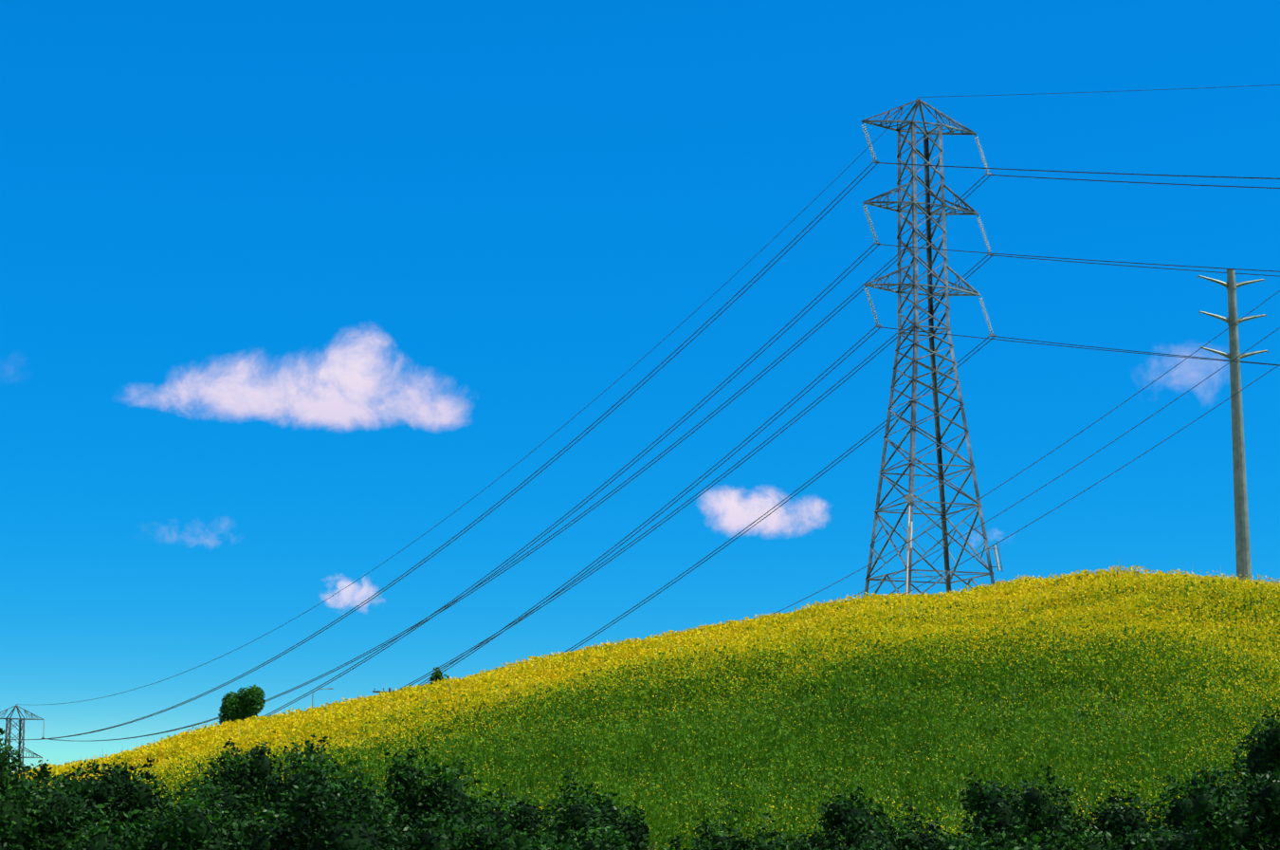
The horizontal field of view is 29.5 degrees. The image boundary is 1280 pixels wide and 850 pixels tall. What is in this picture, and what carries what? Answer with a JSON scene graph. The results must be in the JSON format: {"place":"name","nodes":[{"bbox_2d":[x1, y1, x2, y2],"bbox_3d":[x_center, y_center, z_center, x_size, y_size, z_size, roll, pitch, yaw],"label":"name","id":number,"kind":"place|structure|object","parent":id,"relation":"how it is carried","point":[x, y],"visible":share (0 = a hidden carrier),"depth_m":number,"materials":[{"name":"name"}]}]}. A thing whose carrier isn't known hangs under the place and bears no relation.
{"place":"outdoors","nodes":[
{"label":"outdoors","id":0,"kind":"place"},
{"bbox_2d":[160,334,461,427],"bbox_3d":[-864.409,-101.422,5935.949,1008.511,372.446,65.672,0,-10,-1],"label":"cloud","id":1,"kind":"structure","parent":0,"point":[344,386],"depth_m":5937.98,"materials":[{"name":"white"}]},
{"bbox_2d":[327,581,373,605],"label":"cloud","id":2,"kind":"structure","parent":0,"point":[346,595],"depth_m":5943.75,"materials":[{"name":"white"}]},
{"bbox_2d":[0,0,1279,771],"label":"sky","id":3,"kind":"structure","parent":0,"point":[522,200],"materials":[{"name":"blue"}]},
{"bbox_2d":[707,489,823,532],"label":"cloud","id":4,"kind":"structure","parent":0,"point":[734,510],"depth_m":5987.56,"materials":[{"name":"white"}]},
{"bbox_2d":[362,622,1276,849],"bbox_3d":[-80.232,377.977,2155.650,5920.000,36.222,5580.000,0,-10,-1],"label":"terrain","id":5,"kind":"structure","parent":0,"point":[983,708],"depth_m":85.58,"materials":[{"name":"green plant"}]},
{"bbox_2d":[0,704,44,768],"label":"transmission tower","id":6,"kind":"structure","parent":5,"relation":"on","point":[20,719],"depth_m":451.17,"materials":[{"name":"metal"}]},
{"bbox_2d":[0,84,1279,740],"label":"power lines","id":7,"kind":"object","parent":6,"relation":"attached to","point":[484,642],"visible":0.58,"depth_m":229.80,"materials":[{"name":"black metal"}]},
{"bbox_2d":[311,687,333,708],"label":"street light","id":8,"kind":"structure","parent":5,"relation":"on","point":[313,695],"depth_m":224.00,"materials":[{"name":"grey metal"}]},
{"bbox_2d":[217,666,449,724],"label":"ridge trees","id":9,"kind":"object","parent":5,"relation":"on","point":[250,709],"depth_m":229.62,"materials":[{"name":"green plant"}]},
{"bbox_2d":[372,687,397,692],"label":"wood pole cross arm","id":10,"kind":"object","parent":5,"relation":"on","point":[390,689],"visible":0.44,"depth_m":202.29},
{"bbox_2d":[0,704,1279,849],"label":"thicket","id":11,"kind":"object","parent":5,"relation":"on","point":[358,802],"depth_m":40.28,"materials":[{"name":"green plant"}]},
{"bbox_2d":[11,561,1279,849],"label":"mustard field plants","id":12,"kind":"object","parent":5,"relation":"on","point":[533,722],"visible":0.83,"depth_m":92.20,"materials":[{"name":"green plant"}]},
{"bbox_2d":[861,97,1003,597],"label":"transmission tower","id":13,"kind":"structure","parent":5,"relation":"on","point":[909,496],"depth_m":202.96,"materials":[{"name":"metal"}]},
{"bbox_2d":[1197,269,1269,582],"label":"steel monopole","id":14,"kind":"object","parent":5,"relation":"on","point":[1242,534],"visible":0.94,"depth_m":181.89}
]}

